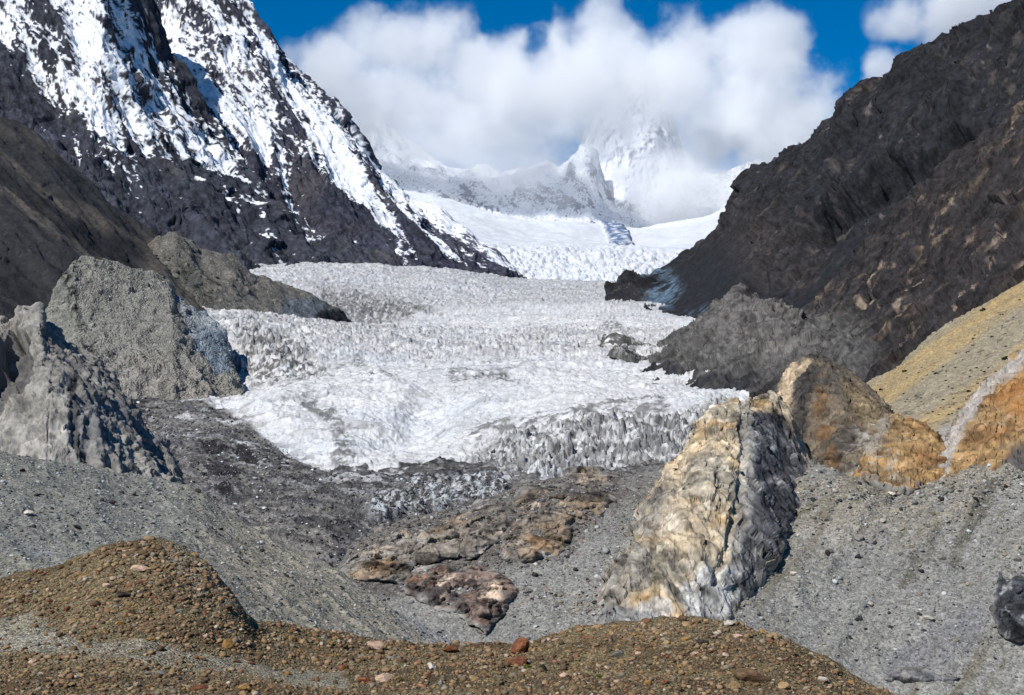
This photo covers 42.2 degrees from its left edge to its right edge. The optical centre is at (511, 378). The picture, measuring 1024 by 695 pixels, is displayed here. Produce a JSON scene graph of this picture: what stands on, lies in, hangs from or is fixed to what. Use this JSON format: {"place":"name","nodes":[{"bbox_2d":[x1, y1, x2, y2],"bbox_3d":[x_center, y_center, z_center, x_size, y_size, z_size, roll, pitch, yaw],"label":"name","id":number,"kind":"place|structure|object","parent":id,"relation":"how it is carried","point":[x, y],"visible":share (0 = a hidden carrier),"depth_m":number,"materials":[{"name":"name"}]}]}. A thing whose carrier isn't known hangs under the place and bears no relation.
{"place":"outdoors","nodes":[
{"label":"outdoors","id":0,"kind":"place"},
{"bbox_2d":[0,302,185,483],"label":"eroded moraine","id":1,"kind":"structure","parent":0,"point":[62,399],"depth_m":397.05,"materials":[{"name":"grey stone"}]},
{"bbox_2d":[0,117,206,320],"bbox_3d":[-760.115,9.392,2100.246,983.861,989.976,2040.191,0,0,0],"label":"talus slope","id":2,"kind":"structure","parent":0,"point":[59,214],"depth_m":1585.87,"materials":[{"name":"grey stone"}]},
{"bbox_2d":[0,450,451,643],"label":"gravel moraine","id":3,"kind":"structure","parent":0,"point":[66,499],"depth_m":124.64,"materials":[{"name":"grey gravel"}]},
{"bbox_2d":[24,510,33,513],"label":"boulder","id":4,"kind":"object","parent":3,"relation":"on","point":[28,512],"visible":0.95,"depth_m":116.89,"materials":[{"name":"white stone"}]},
{"bbox_2d":[0,0,475,272],"bbox_3d":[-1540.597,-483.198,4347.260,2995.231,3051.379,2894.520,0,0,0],"label":"snow mountain","id":5,"kind":"structure","parent":0,"point":[106,99],"depth_m":3776.07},
{"bbox_2d":[148,231,351,321],"bbox_3d":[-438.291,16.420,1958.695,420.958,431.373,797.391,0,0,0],"label":"old moraine","id":6,"kind":"structure","parent":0,"point":[241,287],"depth_m":1755.07,"materials":[{"name":"grey stone"}]},
{"bbox_2d":[154,0,525,278],"bbox_3d":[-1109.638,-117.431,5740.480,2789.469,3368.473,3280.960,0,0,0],"label":"snow mountain","id":7,"kind":"structure","parent":0,"point":[299,141],"depth_m":4682.00,"materials":[{"name":"white snow"}]},
{"bbox_2d":[133,261,748,567],"bbox_3d":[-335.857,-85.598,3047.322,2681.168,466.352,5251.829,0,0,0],"label":"glacier","id":8,"kind":"object","parent":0,"point":[408,370],"visible":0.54,"depth_m":966.73,"materials":[{"name":"white ice"}]},
{"bbox_2d":[135,397,515,565],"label":"rubble","id":9,"kind":"object","parent":8,"relation":"on","point":[331,505],"visible":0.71,"depth_m":696.64,"materials":[{"name":"grey gravel"}]},
{"bbox_2d":[0,537,889,694],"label":"rubble mound","id":10,"kind":"object","parent":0,"point":[17,641],"visible":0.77,"depth_m":44.89,"materials":[{"name":"brown gravel"}]},
{"bbox_2d":[1,685,15,691],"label":"boulder","id":11,"kind":"object","parent":10,"relation":"on","point":[10,688],"visible":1,"depth_m":34.53,"materials":[{"name":"brown stone"}]},
{"bbox_2d":[89,600,100,606],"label":"boulder","id":12,"kind":"object","parent":10,"relation":"on","point":[94,603],"visible":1,"depth_m":47.76,"materials":[{"name":"brown stone"}]},
{"bbox_2d":[102,583,110,587],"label":"boulder","id":13,"kind":"object","parent":10,"relation":"on","point":[105,585],"visible":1,"depth_m":49.41,"materials":[{"name":"stone"}]},
{"bbox_2d":[104,561,111,567],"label":"stone","id":14,"kind":"object","parent":10,"relation":"on","point":[107,564],"visible":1,"depth_m":51.64,"materials":[{"name":"brown stone"}]},
{"bbox_2d":[115,621,124,624],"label":"stone","id":15,"kind":"object","parent":10,"relation":"on","point":[119,622],"visible":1,"depth_m":45.81,"materials":[{"name":"brown stone"}]},
{"bbox_2d":[117,592,130,596],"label":"boulder","id":16,"kind":"object","parent":10,"relation":"on","point":[123,594],"visible":1,"depth_m":48.23,"materials":[{"name":"black stone"}]},
{"bbox_2d":[125,610,135,616],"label":"stone","id":17,"kind":"object","parent":10,"relation":"on","point":[130,612],"visible":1,"depth_m":46.65,"materials":[{"name":"brown stone"}]},
{"bbox_2d":[130,565,149,571],"bbox_3d":[-14.311,7.297,51.047,0.790,0.305,0.490,-5,-5,17],"label":"boulder","id":18,"kind":"object","parent":10,"relation":"on","point":[137,568],"visible":1,"depth_m":50.88,"materials":[{"name":"stone"}]},
{"bbox_2d":[156,644,164,650],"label":"stone","id":19,"kind":"object","parent":10,"relation":"on","point":[160,647],"visible":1,"depth_m":42.98,"materials":[{"name":"brown stone"}]},
{"bbox_2d":[191,684,208,690],"bbox_3d":[-8.302,8.284,35.523,0.579,0.188,0.362,-7,5,-2],"label":"boulder","id":20,"kind":"object","parent":10,"relation":"on","point":[199,687],"visible":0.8,"depth_m":35.41,"materials":[{"name":"stone"}]},
{"bbox_2d":[222,638,233,649],"bbox_3d":[-9.776,9.167,45.603,0.415,0.548,0.301,0,0,-21],"label":"boulder","id":21,"kind":"object","parent":10,"relation":"on","point":[227,643],"visible":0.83,"depth_m":45.51,"materials":[{"name":"beige stone"}]},
{"bbox_2d":[237,683,250,690],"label":"boulder","id":22,"kind":"object","parent":10,"relation":"on","point":[246,687],"visible":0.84,"depth_m":34.94,"materials":[{"name":"beige stone"}]},
{"bbox_2d":[289,635,297,641],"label":"boulder","id":23,"kind":"object","parent":10,"relation":"on","point":[294,638],"visible":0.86,"depth_m":52.37,"materials":[{"name":"brown stone"}]},
{"bbox_2d":[299,638,307,643],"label":"stone","id":24,"kind":"object","parent":10,"relation":"on","point":[304,641],"visible":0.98,"depth_m":52.43,"materials":[{"name":"beige stone"}]},
{"bbox_2d":[338,664,348,670],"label":"boulder","id":25,"kind":"object","parent":10,"relation":"on","point":[343,667],"visible":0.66,"depth_m":44.54,"materials":[{"name":"stone"}]},
{"bbox_2d":[356,677,370,682],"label":"boulder","id":26,"kind":"object","parent":10,"relation":"on","point":[361,679],"visible":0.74,"depth_m":40.01,"materials":[{"name":"brown stone"}]},
{"bbox_2d":[367,641,384,648],"bbox_3d":[-5.607,11.070,54.928,0.580,0.402,0.772,0,0,-40],"label":"boulder","id":27,"kind":"object","parent":10,"relation":"on","point":[378,644],"visible":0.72,"depth_m":54.80,"materials":[{"name":"beige stone"}]},
{"bbox_2d":[375,673,392,681],"bbox_3d":[-3.800,8.871,39.337,0.492,0.347,0.356,0,0,-37],"label":"boulder","id":28,"kind":"object","parent":10,"relation":"on","point":[382,677],"visible":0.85,"depth_m":39.23,"materials":[{"name":"beige stone"}]},
{"bbox_2d":[427,662,435,668],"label":"boulder","id":29,"kind":"object","parent":10,"relation":"on","point":[430,665],"visible":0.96,"depth_m":43.99,"materials":[{"name":"white stone"}]},
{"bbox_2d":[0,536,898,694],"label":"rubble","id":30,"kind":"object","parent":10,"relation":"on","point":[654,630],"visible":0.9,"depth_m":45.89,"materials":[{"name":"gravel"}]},
{"bbox_2d":[442,645,458,651],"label":"boulder","id":31,"kind":"object","parent":10,"relation":"on","point":[451,648],"visible":1,"depth_m":55.28,"materials":[{"name":"brown stone"}]},
{"bbox_2d":[469,675,479,681],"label":"boulder","id":32,"kind":"object","parent":10,"relation":"on","point":[474,678],"visible":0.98,"depth_m":39.44,"materials":[{"name":"beige stone"}]},
{"bbox_2d":[504,655,527,664],"bbox_3d":[0.176,10.321,48.046,0.707,0.529,0.939,0,0,-28],"label":"boulder","id":33,"kind":"object","parent":10,"relation":"on","point":[520,660],"visible":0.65,"depth_m":47.88,"materials":[{"name":"brown stone"}]},
{"bbox_2d":[511,637,528,653],"bbox_3d":[0.343,11.041,54.398,0.815,0.841,0.795,-8,-4,16],"label":"boulder","id":34,"kind":"object","parent":10,"relation":"on","point":[520,645],"visible":0.9,"depth_m":54.21,"materials":[{"name":"brown stone"}]},
{"bbox_2d":[559,672,569,676],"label":"boulder","id":35,"kind":"object","parent":10,"relation":"on","point":[564,674],"visible":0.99,"depth_m":39.64,"materials":[{"name":"beige stone"}]},
{"bbox_2d":[610,650,623,656],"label":"boulder","id":36,"kind":"object","parent":10,"relation":"on","point":[617,653],"visible":1,"depth_m":46.52,"materials":[{"name":"grey stone"}]},
{"bbox_2d":[644,680,651,684],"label":"boulder","id":37,"kind":"object","parent":10,"relation":"on","point":[647,682],"visible":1,"depth_m":36.49,"materials":[{"name":"stone"}]},
{"bbox_2d":[678,615,687,620],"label":"boulder","id":38,"kind":"object","parent":10,"relation":"on","point":[682,617],"visible":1,"depth_m":51.16,"materials":[{"name":"brown stone"}]},
{"bbox_2d":[680,637,693,640],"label":"boulder","id":39,"kind":"object","parent":10,"relation":"on","point":[685,638],"visible":0.81,"depth_m":47.12,"materials":[{"name":"stone"}]},
{"bbox_2d":[697,640,708,643],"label":"boulder","id":40,"kind":"object","parent":10,"relation":"on","point":[702,641],"visible":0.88,"depth_m":45.99,"materials":[{"name":"stone"}]},
{"bbox_2d":[724,620,733,625],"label":"boulder","id":41,"kind":"object","parent":10,"relation":"on","point":[729,622],"visible":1,"depth_m":50.63,"materials":[{"name":"white stone"}]},
{"bbox_2d":[728,680,739,688],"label":"boulder","id":42,"kind":"object","parent":10,"relation":"on","point":[734,684],"visible":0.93,"depth_m":37.79,"materials":[{"name":"beige stone"}]},
{"bbox_2d":[733,634,742,637],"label":"stone","id":43,"kind":"object","parent":10,"relation":"on","point":[737,635],"visible":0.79,"depth_m":48.62,"materials":[{"name":"stone"}]},
{"bbox_2d":[734,668,770,682],"bbox_3d":[7.102,8.757,39.077,1.148,0.441,0.648,7,0,-3],"label":"boulder","id":44,"kind":"object","parent":10,"relation":"on","point":[748,674],"visible":1,"depth_m":38.85,"materials":[{"name":"brown stone"}]},
{"bbox_2d":[778,681,788,689],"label":"boulder","id":45,"kind":"object","parent":10,"relation":"on","point":[783,685],"visible":0.98,"depth_m":38.66,"materials":[{"name":"beige stone"}]},
{"bbox_2d":[817,676,827,680],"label":"boulder","id":46,"kind":"object","parent":10,"relation":"on","point":[822,678],"visible":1,"depth_m":40.88,"materials":[{"name":"white stone"}]},
{"bbox_2d":[409,197,538,278],"bbox_3d":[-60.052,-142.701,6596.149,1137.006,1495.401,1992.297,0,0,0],"label":"snow spur","id":47,"kind":"structure","parent":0,"point":[441,219],"depth_m":6053.67,"materials":[{"name":"white snow"}]},
{"bbox_2d":[360,110,663,227],"bbox_3d":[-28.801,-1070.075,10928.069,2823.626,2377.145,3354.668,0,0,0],"label":"peak","id":48,"kind":"structure","parent":0,"point":[575,188],"depth_m":10313.36,"materials":[{"name":"white snow"}]},
{"bbox_2d":[404,190,724,280],"bbox_3d":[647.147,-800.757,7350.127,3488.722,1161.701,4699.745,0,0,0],"label":"snow basin","id":49,"kind":"object","parent":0,"point":[581,251],"visible":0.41,"depth_m":7840.59,"materials":[{"name":"white snow"}]},
{"bbox_2d":[250,0,1010,174],"label":"sky","id":50,"kind":"structure","parent":0,"point":[504,85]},
{"bbox_2d":[568,64,778,222],"bbox_3d":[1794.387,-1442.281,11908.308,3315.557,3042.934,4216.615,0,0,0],"label":"peak","id":51,"kind":"structure","parent":0,"point":[633,137],"depth_m":11341.50,"materials":[{"name":"white snow"}]},
{"bbox_2d":[337,458,1023,694],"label":"scree slope","id":52,"kind":"structure","parent":0,"point":[1004,679],"depth_m":257.97,"materials":[{"name":"grey gravel"}]},
{"bbox_2d":[335,521,417,583],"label":"rock outcrop","id":53,"kind":"object","parent":52,"relation":"on","point":[396,564],"visible":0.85,"depth_m":266.73,"materials":[{"name":"stone"}]},
{"bbox_2d":[401,564,517,634],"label":"rock outcrop","id":54,"kind":"object","parent":52,"relation":"on","point":[484,607],"visible":0.92,"depth_m":251.04,"materials":[{"name":"stone"}]},
{"bbox_2d":[411,497,514,565],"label":"rock outcrop","id":55,"kind":"object","parent":52,"relation":"on","point":[462,538],"visible":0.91,"depth_m":274.60,"materials":[{"name":"grey stone"}]},
{"bbox_2d":[344,473,622,594],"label":"rubble","id":56,"kind":"object","parent":52,"relation":"on","point":[559,509],"visible":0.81,"depth_m":280.59,"materials":[{"name":"brown stone"}]},
{"bbox_2d":[500,483,574,562],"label":"rock outcrop","id":57,"kind":"object","parent":52,"relation":"on","point":[551,544],"visible":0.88,"depth_m":275.79,"materials":[{"name":"brown stone"}]},
{"bbox_2d":[561,466,616,523],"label":"rock outcrop","id":58,"kind":"object","parent":52,"relation":"on","point":[593,503],"visible":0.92,"depth_m":291.12,"materials":[{"name":"brown stone"}]},
{"bbox_2d":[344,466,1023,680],"bbox_3d":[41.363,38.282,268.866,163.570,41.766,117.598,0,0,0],"label":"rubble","id":59,"kind":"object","parent":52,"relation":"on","point":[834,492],"visible":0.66,"depth_m":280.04,"materials":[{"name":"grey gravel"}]},
{"bbox_2d":[592,390,811,623],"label":"rock spur","id":60,"kind":"structure","parent":52,"relation":"on","point":[715,516],"depth_m":268.21,"materials":[{"name":"beige stone"}]},
{"bbox_2d":[776,353,893,476],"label":"rock dome","id":61,"kind":"object","parent":52,"relation":"on","point":[838,411],"visible":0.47,"depth_m":362.67,"materials":[{"name":"brown stone"}]},
{"bbox_2d":[855,534,863,541],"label":"boulder","id":62,"kind":"object","parent":52,"relation":"on","point":[859,537],"visible":1,"depth_m":272.83,"materials":[{"name":"grey stone"}]},
{"bbox_2d":[852,412,950,495],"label":"rock block","id":63,"kind":"object","parent":52,"relation":"on","point":[901,454],"visible":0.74,"depth_m":312.09,"materials":[{"name":"brown stone"}]},
{"bbox_2d":[883,666,959,683],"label":"rock slab","id":64,"kind":"object","parent":52,"relation":"on","point":[907,674],"visible":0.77,"depth_m":235.19,"materials":[{"name":"grey stone"}]},
{"bbox_2d":[923,615,934,619],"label":"boulder","id":65,"kind":"object","parent":52,"relation":"on","point":[928,617],"visible":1,"depth_m":247.84,"materials":[{"name":"white stone"}]},
{"bbox_2d":[937,556,946,560],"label":"boulder","id":66,"kind":"object","parent":52,"relation":"on","point":[940,558],"visible":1,"depth_m":264.48,"materials":[{"name":"grey stone"}]},
{"bbox_2d":[989,571,1023,642],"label":"rock outcrop","id":67,"kind":"object","parent":52,"relation":"on","point":[1006,608],"visible":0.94,"depth_m":246.78,"materials":[{"name":"grey stone"}]},
{"bbox_2d":[598,282,839,392],"bbox_3d":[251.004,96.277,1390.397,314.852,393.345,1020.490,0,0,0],"label":"lateral moraine","id":68,"kind":"structure","parent":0,"point":[737,337],"depth_m":1184.51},
{"bbox_2d":[604,0,1023,318],"bbox_3d":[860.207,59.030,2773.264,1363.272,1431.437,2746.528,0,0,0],"label":"dark mountain","id":69,"kind":"structure","parent":0,"point":[796,225],"depth_m":2077.27,"materials":[{"name":"stone"}]},
{"bbox_2d":[749,99,1023,398],"bbox_3d":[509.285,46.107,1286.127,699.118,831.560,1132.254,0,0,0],"label":"rocky spur","id":70,"kind":"structure","parent":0,"point":[943,245],"depth_m":1073.19,"materials":[{"name":"stone"}]},
{"bbox_2d":[866,281,1023,440],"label":"yellow slope","id":71,"kind":"structure","parent":0,"point":[939,348],"depth_m":526.57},
{"bbox_2d":[938,349,1023,481],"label":"rock cliff","id":72,"kind":"structure","parent":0,"point":[987,426],"depth_m":316.70,"materials":[{"name":"brown stone"}]},
{"label":"valley floor","id":73,"kind":"structure","parent":0,"visible":0},
{"bbox_2d":[45,255,244,399],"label":"moraine block","id":74,"kind":"structure","parent":73,"relation":"on","point":[104,317],"depth_m":1177.72,"materials":[{"name":"grey stone"}]}
]}

